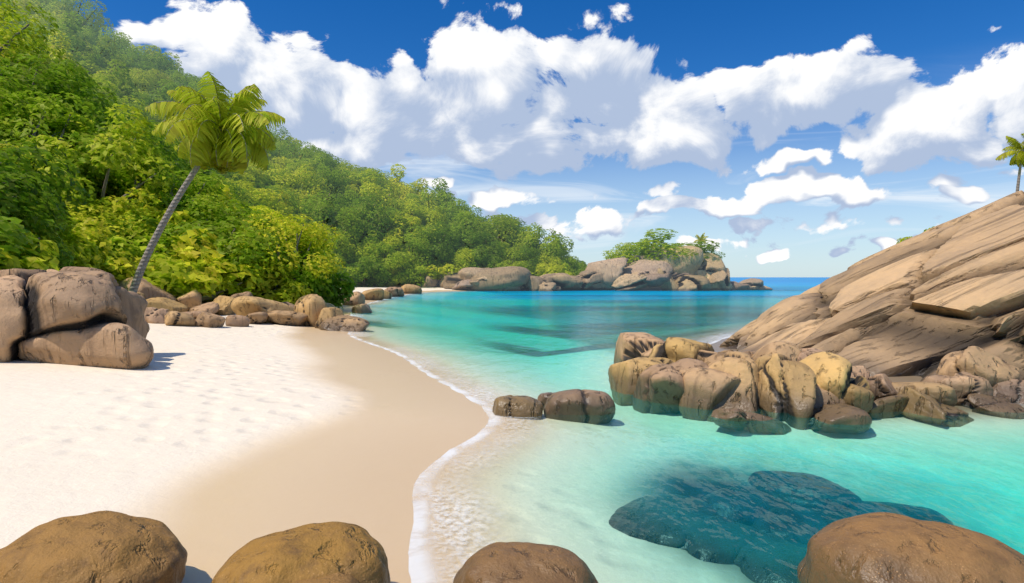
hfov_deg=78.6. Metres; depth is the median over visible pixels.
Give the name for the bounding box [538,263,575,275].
bush
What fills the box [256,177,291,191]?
tree
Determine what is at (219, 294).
bush
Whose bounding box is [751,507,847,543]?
reef rock
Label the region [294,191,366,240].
tree
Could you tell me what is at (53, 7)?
tree
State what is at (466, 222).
tree
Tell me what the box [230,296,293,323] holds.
rock
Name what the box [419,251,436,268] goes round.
bush
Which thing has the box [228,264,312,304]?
bush
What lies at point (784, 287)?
water
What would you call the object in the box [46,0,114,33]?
tree
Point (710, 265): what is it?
island rock
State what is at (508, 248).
tree
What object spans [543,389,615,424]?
wash rock
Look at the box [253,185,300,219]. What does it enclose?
tree
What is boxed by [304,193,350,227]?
tree
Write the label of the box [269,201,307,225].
tree
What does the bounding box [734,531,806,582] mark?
reef rock
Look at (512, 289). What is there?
rock
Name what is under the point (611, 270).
island rock
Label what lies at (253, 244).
tree
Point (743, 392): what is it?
rock
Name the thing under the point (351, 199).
tree
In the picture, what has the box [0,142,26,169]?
tree
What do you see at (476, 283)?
rock
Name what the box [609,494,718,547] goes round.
reef rock
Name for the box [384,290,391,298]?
rock
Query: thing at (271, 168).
tree
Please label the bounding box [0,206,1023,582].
ground
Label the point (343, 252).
bush
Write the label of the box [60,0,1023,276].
sky
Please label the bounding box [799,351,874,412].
rock
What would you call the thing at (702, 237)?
islet palm
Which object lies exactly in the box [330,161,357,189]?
tree
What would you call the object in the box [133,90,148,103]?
tree
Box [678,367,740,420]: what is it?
rock
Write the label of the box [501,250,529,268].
tree
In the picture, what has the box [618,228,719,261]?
islet tree
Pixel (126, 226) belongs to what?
bush
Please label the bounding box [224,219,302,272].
bush
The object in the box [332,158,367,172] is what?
tree
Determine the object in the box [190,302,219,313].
rock
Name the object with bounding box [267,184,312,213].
tree
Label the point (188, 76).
tree
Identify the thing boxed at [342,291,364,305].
rock
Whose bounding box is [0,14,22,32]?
tree
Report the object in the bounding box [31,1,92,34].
tree
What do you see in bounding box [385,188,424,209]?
tree
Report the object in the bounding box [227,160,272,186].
tree
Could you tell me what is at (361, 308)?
rock
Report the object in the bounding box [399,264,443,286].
bush
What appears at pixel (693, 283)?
island rock
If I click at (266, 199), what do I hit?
tree
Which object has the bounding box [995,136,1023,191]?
palm tree
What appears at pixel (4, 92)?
tree
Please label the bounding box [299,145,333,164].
tree
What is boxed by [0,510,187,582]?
rock
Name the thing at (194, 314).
rock
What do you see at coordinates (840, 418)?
rock
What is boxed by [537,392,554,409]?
wash rock
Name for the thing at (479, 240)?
tree
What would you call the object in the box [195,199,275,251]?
bush
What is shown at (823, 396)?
rock
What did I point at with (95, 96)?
tree
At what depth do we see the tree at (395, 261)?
89.96 m
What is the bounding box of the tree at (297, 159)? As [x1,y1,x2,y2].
[284,157,317,171]
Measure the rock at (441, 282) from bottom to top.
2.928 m
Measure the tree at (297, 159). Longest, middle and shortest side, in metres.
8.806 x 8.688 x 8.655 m
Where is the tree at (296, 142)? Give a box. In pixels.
[277,134,310,158]
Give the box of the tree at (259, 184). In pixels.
[253,183,275,191]
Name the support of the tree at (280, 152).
on the ground
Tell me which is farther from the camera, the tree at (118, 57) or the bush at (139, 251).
the tree at (118, 57)
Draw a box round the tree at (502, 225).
[475,213,520,246]
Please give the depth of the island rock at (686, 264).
93.91 m
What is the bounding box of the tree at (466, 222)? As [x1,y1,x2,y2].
[438,211,498,249]
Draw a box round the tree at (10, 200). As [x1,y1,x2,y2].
[0,166,66,253]
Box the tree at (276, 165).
[268,154,287,172]
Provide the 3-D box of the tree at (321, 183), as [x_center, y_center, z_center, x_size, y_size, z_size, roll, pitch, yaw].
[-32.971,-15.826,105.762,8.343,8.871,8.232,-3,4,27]
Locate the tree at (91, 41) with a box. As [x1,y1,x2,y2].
[80,28,104,51]
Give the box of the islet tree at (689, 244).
[675,243,725,258]
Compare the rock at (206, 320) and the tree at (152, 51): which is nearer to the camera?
the rock at (206, 320)
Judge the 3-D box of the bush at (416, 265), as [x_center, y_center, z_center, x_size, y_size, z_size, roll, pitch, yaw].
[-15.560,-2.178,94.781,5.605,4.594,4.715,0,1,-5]
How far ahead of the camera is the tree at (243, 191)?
71.04 m
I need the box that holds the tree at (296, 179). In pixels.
[267,163,328,204]
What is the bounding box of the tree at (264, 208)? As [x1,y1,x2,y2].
[249,205,336,267]
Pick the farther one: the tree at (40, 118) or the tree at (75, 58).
the tree at (75, 58)
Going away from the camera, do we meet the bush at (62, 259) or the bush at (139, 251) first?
the bush at (62, 259)
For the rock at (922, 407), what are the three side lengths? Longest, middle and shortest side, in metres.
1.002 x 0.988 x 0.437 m
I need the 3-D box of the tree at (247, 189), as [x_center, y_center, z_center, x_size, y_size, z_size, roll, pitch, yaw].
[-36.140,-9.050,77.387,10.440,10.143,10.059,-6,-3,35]
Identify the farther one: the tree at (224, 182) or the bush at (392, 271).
the bush at (392, 271)
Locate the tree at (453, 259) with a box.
[448,247,469,266]
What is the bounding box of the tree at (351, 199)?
[333,190,371,225]
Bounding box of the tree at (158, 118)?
[148,98,177,121]
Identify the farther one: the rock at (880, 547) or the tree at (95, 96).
the tree at (95, 96)
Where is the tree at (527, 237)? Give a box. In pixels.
[506,222,573,262]
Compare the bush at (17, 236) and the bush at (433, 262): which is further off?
the bush at (433, 262)
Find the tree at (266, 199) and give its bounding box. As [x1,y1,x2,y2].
[228,172,292,215]
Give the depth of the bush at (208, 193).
37.69 m
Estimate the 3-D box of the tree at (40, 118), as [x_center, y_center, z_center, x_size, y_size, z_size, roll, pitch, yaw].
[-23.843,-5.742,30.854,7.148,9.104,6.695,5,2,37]
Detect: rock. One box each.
[0,266,153,369]
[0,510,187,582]
[118,277,175,300]
[144,307,168,323]
[146,297,187,311]
[164,311,194,326]
[174,289,201,310]
[182,311,212,318]
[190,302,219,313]
[194,312,224,327]
[211,521,390,582]
[212,295,234,314]
[225,315,249,326]
[230,292,252,297]
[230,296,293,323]
[246,312,267,323]
[267,310,307,325]
[281,302,293,307]
[293,572,359,582]
[294,294,326,326]
[314,307,343,327]
[318,315,369,331]
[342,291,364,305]
[352,303,371,313]
[362,288,383,300]
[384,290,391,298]
[385,287,403,296]
[401,284,421,293]
[422,275,442,286]
[439,272,453,287]
[443,266,531,291]
[452,279,472,289]
[453,542,597,582]
[458,267,483,279]
[469,276,487,285]
[492,395,542,419]
[495,287,520,290]
[519,283,528,290]
[527,274,554,290]
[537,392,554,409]
[538,282,560,290]
[539,273,578,290]
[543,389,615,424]
[562,275,592,290]
[579,270,604,289]
[585,257,630,289]
[608,357,673,405]
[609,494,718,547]
[611,272,647,290]
[614,332,664,363]
[623,255,673,290]
[632,358,708,413]
[636,270,692,286]
[648,337,713,361]
[650,246,703,290]
[675,275,714,290]
[676,515,758,564]
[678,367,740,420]
[694,253,735,290]
[696,350,755,365]
[701,487,767,525]
[706,351,766,421]
[709,268,729,290]
[710,282,718,289]
[711,408,791,434]
[730,281,748,290]
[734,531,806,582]
[739,278,763,290]
[748,471,861,511]
[751,341,801,360]
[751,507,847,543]
[752,286,772,290]
[755,353,816,429]
[797,512,1023,582]
[798,348,824,360]
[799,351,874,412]
[807,404,871,433]
[814,384,845,407]
[837,501,953,524]
[850,366,869,377]
[866,373,897,400]
[868,394,908,418]
[892,381,957,405]
[897,386,973,426]
[922,371,993,408]
[936,346,1019,386]
[967,393,1023,418]
[993,379,1023,405]
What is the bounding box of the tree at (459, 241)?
[429,224,463,250]
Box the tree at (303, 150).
[276,140,326,169]
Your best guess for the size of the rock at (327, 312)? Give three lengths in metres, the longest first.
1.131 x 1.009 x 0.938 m
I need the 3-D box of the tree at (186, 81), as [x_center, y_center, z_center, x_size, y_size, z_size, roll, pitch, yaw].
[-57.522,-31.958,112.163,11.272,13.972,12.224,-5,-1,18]
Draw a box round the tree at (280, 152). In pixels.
[268,145,296,162]
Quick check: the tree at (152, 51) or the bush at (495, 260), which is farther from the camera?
the tree at (152, 51)
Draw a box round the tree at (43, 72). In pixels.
[0,51,121,145]
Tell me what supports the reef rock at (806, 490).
on the ground
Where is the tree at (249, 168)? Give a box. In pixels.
[205,166,265,187]
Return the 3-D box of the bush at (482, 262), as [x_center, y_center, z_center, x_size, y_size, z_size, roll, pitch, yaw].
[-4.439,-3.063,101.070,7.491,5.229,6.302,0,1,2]
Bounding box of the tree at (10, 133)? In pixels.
[0,125,26,154]
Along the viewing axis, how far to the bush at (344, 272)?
82.53 m
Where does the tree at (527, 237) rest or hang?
on the ground
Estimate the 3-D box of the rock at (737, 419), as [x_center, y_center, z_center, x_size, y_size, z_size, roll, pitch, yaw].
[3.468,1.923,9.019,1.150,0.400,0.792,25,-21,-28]
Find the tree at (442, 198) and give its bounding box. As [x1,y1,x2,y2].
[403,178,456,219]
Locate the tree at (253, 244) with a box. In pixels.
[155,200,294,277]
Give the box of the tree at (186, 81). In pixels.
[155,77,210,92]
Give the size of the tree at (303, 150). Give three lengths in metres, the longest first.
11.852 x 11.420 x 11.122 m
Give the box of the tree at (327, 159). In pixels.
[299,151,339,173]
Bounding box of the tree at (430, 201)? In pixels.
[417,191,460,212]
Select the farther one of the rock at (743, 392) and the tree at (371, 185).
the tree at (371, 185)
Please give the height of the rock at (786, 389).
1.271 m
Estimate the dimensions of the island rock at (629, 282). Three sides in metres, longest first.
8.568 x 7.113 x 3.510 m
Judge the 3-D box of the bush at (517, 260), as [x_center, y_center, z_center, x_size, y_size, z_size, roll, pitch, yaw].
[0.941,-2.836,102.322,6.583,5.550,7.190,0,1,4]
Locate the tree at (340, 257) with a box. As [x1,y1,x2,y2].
[335,255,347,269]
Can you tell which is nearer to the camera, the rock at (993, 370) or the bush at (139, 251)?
the rock at (993, 370)
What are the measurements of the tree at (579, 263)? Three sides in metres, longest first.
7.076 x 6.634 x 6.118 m
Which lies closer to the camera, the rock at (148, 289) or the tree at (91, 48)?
the rock at (148, 289)
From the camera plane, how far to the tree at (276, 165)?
101.49 m
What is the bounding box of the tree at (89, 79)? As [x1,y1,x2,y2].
[66,67,115,111]
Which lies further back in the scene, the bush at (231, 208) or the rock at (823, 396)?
the bush at (231, 208)
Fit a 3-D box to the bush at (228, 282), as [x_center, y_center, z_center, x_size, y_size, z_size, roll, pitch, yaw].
[-15.119,-0.002,30.714,6.182,5.155,6.753,1,1,22]
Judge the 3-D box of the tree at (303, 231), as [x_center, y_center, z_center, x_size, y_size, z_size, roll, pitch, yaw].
[-12.388,-0.892,34.221,6.322,7.052,6.562,6,8,11]
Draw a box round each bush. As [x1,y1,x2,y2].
[0,216,40,264]
[0,228,59,270]
[9,249,76,269]
[31,210,86,266]
[43,225,77,245]
[59,227,167,283]
[59,231,111,268]
[65,201,149,247]
[67,213,114,252]
[68,220,143,263]
[77,176,124,201]
[83,187,167,220]
[83,233,209,295]
[88,213,157,236]
[110,203,224,271]
[124,191,193,219]
[145,219,196,251]
[151,172,208,206]
[171,181,224,204]
[176,243,263,301]
[185,178,235,203]
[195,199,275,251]
[195,251,284,301]
[220,204,238,213]
[224,215,245,233]
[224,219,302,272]
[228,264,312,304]
[256,250,355,307]
[324,250,341,265]
[334,243,355,257]
[339,239,380,255]
[339,251,360,266]
[339,265,351,286]
[343,267,363,285]
[348,262,393,286]
[351,242,383,262]
[351,255,380,276]
[352,273,375,286]
[379,260,405,273]
[384,273,399,286]
[388,268,413,285]
[399,262,425,281]
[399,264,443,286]
[407,249,423,263]
[416,261,440,278]
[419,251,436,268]
[420,264,447,280]
[424,264,457,279]
[432,255,452,265]
[458,244,491,261]
[466,257,503,267]
[477,246,507,267]
[486,261,536,275]
[506,258,530,270]
[528,263,544,274]
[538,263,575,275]
[539,257,568,263]
[549,266,578,275]
[564,264,586,273]
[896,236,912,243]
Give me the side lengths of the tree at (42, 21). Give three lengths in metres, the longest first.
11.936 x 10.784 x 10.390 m
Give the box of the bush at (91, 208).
[65,201,149,247]
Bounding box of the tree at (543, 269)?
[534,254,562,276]
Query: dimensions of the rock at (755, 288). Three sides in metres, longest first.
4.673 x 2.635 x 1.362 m
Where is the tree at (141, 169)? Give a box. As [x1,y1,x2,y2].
[22,102,174,214]
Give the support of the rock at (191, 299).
on the ground
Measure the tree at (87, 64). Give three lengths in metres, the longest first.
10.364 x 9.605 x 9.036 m
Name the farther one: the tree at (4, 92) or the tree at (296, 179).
the tree at (296, 179)
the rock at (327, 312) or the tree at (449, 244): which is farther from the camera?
the tree at (449, 244)
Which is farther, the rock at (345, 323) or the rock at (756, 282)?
the rock at (756, 282)
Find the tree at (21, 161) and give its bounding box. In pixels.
[0,141,90,233]
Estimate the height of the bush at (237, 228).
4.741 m
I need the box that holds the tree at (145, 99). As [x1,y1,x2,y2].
[130,92,162,120]
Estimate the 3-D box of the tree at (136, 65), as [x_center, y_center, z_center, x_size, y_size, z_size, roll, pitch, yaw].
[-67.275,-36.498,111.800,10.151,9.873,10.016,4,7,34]
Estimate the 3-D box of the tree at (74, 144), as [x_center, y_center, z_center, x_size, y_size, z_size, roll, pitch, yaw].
[-22.369,-5.705,34.132,6.079,7.416,6.972,-6,0,-22]
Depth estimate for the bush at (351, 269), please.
85.28 m
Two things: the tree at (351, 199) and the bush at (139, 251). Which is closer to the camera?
the bush at (139, 251)
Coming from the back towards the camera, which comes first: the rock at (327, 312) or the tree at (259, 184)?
the tree at (259, 184)
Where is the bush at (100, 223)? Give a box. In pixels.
[67,213,114,252]
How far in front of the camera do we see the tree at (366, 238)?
91.85 m
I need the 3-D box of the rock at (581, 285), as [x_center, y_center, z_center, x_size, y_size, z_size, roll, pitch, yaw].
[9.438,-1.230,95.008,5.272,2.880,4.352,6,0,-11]
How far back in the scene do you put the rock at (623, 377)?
10.83 m
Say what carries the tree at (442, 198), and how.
on the ground
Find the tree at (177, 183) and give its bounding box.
[141,169,228,220]
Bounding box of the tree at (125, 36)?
[115,32,148,58]
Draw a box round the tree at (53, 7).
[31,0,87,25]
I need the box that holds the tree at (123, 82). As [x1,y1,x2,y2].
[95,59,138,105]
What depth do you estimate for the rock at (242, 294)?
28.18 m
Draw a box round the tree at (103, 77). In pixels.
[84,72,126,103]
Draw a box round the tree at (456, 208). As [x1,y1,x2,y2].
[432,198,482,227]
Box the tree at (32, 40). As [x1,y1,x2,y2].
[0,0,74,81]
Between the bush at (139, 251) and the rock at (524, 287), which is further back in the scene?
the rock at (524, 287)
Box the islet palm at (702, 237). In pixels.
[694,233,707,244]
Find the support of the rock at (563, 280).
on the ground
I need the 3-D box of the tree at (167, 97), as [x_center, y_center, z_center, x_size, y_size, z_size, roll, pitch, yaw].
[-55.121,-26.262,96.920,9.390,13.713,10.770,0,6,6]
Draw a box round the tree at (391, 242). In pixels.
[370,236,407,259]
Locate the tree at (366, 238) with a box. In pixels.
[337,220,383,247]
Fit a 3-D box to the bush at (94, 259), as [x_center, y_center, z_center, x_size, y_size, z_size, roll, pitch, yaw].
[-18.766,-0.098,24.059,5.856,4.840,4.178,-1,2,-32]
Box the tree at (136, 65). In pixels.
[109,59,162,75]
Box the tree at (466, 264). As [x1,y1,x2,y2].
[435,246,474,271]
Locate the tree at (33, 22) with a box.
[9,12,49,47]
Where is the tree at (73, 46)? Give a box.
[45,28,106,72]
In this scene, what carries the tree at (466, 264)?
on the ground
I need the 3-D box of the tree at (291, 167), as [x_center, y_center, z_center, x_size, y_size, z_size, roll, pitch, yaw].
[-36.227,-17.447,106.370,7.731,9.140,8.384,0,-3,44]
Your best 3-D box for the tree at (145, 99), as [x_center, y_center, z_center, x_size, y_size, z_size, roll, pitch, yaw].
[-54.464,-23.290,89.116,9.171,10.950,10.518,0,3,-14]
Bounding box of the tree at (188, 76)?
[165,69,199,80]
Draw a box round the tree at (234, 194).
[197,180,239,201]
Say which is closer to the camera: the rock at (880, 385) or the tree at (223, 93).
the rock at (880, 385)
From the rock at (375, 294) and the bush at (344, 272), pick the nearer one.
the rock at (375, 294)
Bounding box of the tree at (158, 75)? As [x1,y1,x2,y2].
[122,68,174,92]
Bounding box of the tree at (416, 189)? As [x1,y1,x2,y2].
[386,164,430,201]
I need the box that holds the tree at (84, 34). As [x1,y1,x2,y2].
[62,24,95,46]
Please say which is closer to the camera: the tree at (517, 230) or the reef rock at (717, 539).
the reef rock at (717, 539)
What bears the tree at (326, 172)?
on the ground
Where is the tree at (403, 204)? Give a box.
[384,198,420,224]
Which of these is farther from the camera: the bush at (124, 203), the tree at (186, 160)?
the tree at (186, 160)
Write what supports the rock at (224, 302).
on the ground
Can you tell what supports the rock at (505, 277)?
on the ground
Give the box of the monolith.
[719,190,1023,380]
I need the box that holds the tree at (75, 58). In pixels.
[25,25,79,64]
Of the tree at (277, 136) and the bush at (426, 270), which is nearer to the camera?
the bush at (426, 270)
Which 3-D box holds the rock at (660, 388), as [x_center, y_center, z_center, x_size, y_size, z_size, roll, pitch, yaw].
[2.685,1.710,10.185,1.234,1.188,1.034,-2,23,-21]
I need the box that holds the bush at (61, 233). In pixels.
[31,210,86,266]
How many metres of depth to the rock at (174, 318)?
20.27 m
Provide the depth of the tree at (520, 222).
115.33 m
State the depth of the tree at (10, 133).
28.09 m
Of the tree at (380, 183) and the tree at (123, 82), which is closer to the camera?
the tree at (123, 82)
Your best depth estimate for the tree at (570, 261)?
103.31 m
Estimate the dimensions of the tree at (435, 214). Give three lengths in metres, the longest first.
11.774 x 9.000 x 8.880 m
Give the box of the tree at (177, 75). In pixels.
[138,62,192,90]
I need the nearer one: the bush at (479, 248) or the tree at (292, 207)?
the tree at (292, 207)
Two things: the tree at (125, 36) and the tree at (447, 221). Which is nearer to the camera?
the tree at (447, 221)
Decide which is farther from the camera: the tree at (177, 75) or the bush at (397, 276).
the tree at (177, 75)
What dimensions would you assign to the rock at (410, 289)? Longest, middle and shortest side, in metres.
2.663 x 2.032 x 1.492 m
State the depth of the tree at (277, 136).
116.05 m
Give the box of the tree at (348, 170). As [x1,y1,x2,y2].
[337,166,363,187]
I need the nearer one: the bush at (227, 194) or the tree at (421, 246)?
the bush at (227, 194)
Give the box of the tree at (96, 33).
[82,22,108,43]
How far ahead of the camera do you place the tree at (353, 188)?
105.84 m
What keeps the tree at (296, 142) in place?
on the ground
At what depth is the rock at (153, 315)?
20.77 m
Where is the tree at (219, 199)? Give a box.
[186,185,244,208]
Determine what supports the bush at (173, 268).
on the ground
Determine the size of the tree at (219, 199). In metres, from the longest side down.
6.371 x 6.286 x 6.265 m
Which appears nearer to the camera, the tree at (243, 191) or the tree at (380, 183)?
the tree at (243, 191)
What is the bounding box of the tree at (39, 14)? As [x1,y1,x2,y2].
[16,8,59,28]
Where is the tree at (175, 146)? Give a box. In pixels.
[134,120,198,171]
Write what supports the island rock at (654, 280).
on the ground
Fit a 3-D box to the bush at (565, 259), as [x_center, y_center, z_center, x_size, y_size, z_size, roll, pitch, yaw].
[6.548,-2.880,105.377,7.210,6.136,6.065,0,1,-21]
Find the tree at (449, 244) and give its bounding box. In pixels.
[406,221,459,261]
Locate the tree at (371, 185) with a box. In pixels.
[336,168,400,219]
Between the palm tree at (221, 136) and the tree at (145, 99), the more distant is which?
the tree at (145, 99)
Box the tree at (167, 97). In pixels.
[124,78,183,115]
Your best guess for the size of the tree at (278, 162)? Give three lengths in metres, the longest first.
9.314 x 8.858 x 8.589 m
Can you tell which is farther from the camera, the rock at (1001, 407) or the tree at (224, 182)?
the tree at (224, 182)
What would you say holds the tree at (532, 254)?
on the ground
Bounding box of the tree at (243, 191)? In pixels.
[222,183,262,216]
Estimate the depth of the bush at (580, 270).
103.06 m
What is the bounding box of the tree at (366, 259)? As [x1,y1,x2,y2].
[343,253,374,277]
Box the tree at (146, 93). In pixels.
[142,91,165,113]
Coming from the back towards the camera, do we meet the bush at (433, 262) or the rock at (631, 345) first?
the bush at (433, 262)
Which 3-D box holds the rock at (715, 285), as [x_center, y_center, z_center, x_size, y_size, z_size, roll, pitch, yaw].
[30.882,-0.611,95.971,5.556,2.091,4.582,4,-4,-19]
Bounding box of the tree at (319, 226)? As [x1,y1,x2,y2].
[295,213,337,246]
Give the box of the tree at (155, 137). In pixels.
[54,112,191,180]
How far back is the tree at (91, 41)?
113.99 m
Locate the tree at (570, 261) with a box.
[550,249,579,274]
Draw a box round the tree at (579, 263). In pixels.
[563,254,587,269]
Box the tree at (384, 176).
[361,167,391,195]
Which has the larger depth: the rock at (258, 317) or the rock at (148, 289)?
the rock at (148, 289)
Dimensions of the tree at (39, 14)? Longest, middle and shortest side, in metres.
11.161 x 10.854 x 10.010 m
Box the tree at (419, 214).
[399,206,430,222]
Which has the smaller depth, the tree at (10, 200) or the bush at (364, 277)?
the tree at (10, 200)
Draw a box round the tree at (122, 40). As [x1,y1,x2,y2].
[93,26,141,56]
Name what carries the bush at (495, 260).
on the ground
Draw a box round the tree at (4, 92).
[0,76,43,146]
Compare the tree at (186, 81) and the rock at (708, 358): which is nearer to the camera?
the rock at (708, 358)
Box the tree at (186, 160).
[114,111,213,182]
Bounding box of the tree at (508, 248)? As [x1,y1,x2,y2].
[495,242,521,260]
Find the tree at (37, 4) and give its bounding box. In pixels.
[11,0,41,22]
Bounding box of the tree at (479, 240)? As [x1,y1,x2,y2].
[459,231,505,266]
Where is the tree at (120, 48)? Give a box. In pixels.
[92,40,142,60]
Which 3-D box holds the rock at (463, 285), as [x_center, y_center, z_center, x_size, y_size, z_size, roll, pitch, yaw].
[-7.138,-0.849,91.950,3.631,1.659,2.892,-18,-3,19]
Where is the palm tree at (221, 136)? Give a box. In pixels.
[129,71,284,292]
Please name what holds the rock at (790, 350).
on the ground
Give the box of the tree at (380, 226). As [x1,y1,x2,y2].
[343,193,408,241]
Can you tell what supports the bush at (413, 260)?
on the ground
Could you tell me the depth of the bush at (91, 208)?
28.62 m
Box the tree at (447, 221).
[420,214,457,240]
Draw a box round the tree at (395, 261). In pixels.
[364,241,409,272]
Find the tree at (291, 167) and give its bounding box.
[285,161,319,181]
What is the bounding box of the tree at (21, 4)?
[2,0,30,21]
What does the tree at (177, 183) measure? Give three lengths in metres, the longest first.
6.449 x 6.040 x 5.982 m
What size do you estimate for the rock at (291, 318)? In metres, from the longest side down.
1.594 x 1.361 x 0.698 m
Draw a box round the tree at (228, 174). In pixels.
[177,143,242,183]
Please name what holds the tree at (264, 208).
on the ground
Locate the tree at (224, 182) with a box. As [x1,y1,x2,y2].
[204,175,241,200]
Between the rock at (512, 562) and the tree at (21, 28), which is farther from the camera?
the tree at (21, 28)
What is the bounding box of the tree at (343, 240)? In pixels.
[323,229,351,260]
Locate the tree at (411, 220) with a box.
[380,212,437,249]
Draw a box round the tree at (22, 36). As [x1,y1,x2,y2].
[0,26,40,53]
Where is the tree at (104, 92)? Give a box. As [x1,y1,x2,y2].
[85,77,149,121]
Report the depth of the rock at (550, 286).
90.06 m
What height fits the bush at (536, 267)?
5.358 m
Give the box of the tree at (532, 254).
[510,245,547,275]
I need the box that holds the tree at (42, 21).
[21,14,82,55]
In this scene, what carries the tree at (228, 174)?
on the ground
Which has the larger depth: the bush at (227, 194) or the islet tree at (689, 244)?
the islet tree at (689, 244)
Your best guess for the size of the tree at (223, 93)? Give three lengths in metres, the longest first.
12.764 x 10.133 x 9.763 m
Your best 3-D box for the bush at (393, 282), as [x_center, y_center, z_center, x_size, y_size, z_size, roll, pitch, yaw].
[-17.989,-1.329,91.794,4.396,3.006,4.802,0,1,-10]
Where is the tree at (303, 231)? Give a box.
[242,210,345,289]
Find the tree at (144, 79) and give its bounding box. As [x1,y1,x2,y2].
[118,67,161,96]
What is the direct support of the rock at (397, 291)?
on the ground
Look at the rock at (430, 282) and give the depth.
93.94 m
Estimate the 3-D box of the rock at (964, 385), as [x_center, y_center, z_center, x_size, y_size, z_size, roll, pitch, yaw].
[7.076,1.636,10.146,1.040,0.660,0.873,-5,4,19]
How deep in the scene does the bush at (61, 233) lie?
23.77 m
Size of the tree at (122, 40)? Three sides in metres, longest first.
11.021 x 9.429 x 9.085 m
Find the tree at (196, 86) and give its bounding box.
[158,81,221,100]
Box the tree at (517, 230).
[503,226,544,250]
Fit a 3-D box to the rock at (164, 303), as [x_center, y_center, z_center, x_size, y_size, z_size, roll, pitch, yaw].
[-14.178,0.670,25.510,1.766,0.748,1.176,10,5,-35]
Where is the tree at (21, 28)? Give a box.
[1,20,46,50]
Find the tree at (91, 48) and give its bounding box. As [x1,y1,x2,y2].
[54,11,118,69]
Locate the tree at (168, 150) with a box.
[87,111,190,181]
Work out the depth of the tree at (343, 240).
86.86 m
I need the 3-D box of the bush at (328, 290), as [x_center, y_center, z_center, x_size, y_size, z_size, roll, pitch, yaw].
[-11.800,0.172,35.503,5.831,5.185,5.339,0,1,-15]
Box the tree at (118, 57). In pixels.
[97,52,147,83]
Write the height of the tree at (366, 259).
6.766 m
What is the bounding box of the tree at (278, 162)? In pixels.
[267,154,291,175]
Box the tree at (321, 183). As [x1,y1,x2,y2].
[296,173,339,196]
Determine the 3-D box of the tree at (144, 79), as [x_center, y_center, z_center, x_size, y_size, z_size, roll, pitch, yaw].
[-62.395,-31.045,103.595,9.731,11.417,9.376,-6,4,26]
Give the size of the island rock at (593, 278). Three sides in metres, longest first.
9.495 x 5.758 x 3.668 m
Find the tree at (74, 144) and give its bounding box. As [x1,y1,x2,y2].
[51,112,162,197]
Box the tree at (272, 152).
[259,142,281,159]
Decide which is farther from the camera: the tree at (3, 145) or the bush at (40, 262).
the tree at (3, 145)
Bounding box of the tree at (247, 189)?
[217,176,255,204]
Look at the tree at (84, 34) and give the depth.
111.69 m
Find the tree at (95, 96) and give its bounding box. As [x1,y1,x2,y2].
[1,61,117,137]
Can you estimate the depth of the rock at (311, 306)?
24.09 m
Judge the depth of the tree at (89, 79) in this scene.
50.43 m
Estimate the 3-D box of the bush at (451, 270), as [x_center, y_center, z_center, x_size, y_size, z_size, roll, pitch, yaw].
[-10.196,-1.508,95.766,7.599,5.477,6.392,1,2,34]
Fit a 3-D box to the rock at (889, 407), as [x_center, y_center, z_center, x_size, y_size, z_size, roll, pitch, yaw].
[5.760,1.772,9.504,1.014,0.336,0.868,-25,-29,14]
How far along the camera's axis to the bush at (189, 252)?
29.50 m
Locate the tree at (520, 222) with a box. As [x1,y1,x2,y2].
[481,214,525,237]
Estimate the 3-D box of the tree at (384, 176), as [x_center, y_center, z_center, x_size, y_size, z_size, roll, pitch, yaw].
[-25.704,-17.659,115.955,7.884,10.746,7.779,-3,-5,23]
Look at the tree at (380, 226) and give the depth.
95.08 m
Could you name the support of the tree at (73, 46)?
on the ground
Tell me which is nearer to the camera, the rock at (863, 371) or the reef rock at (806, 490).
the reef rock at (806, 490)
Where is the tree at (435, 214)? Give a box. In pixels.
[393,197,448,233]
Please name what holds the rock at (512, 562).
on the ground
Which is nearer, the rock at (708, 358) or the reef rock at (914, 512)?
the reef rock at (914, 512)
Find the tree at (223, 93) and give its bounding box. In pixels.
[186,81,233,102]
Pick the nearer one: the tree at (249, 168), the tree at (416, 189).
the tree at (249, 168)
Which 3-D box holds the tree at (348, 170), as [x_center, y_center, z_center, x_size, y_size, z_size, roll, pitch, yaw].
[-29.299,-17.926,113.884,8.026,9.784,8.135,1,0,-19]
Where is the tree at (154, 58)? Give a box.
[120,48,184,76]
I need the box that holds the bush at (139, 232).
[116,208,201,269]
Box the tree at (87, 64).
[58,51,102,76]
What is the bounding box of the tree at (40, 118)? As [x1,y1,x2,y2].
[0,90,121,185]
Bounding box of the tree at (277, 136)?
[266,124,296,151]
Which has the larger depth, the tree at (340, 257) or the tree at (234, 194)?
the tree at (340, 257)
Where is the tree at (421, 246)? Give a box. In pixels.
[388,233,430,264]
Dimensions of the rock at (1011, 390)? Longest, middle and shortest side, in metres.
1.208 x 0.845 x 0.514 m
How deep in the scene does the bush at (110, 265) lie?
25.95 m
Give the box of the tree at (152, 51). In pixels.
[129,44,183,73]
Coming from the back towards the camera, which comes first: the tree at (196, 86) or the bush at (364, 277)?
the tree at (196, 86)
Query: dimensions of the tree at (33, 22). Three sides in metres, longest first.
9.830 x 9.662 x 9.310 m
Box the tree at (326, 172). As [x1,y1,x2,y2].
[292,164,350,219]
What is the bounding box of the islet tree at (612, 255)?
[603,242,644,262]
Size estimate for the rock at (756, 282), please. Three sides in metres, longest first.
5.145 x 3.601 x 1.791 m
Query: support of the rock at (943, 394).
on the ground
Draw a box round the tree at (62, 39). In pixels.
[39,30,85,76]
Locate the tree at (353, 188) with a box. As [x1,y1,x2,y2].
[328,172,361,201]
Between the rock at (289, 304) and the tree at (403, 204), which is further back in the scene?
the tree at (403, 204)
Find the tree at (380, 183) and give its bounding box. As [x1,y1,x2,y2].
[338,168,390,198]
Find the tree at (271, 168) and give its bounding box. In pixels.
[249,159,288,188]

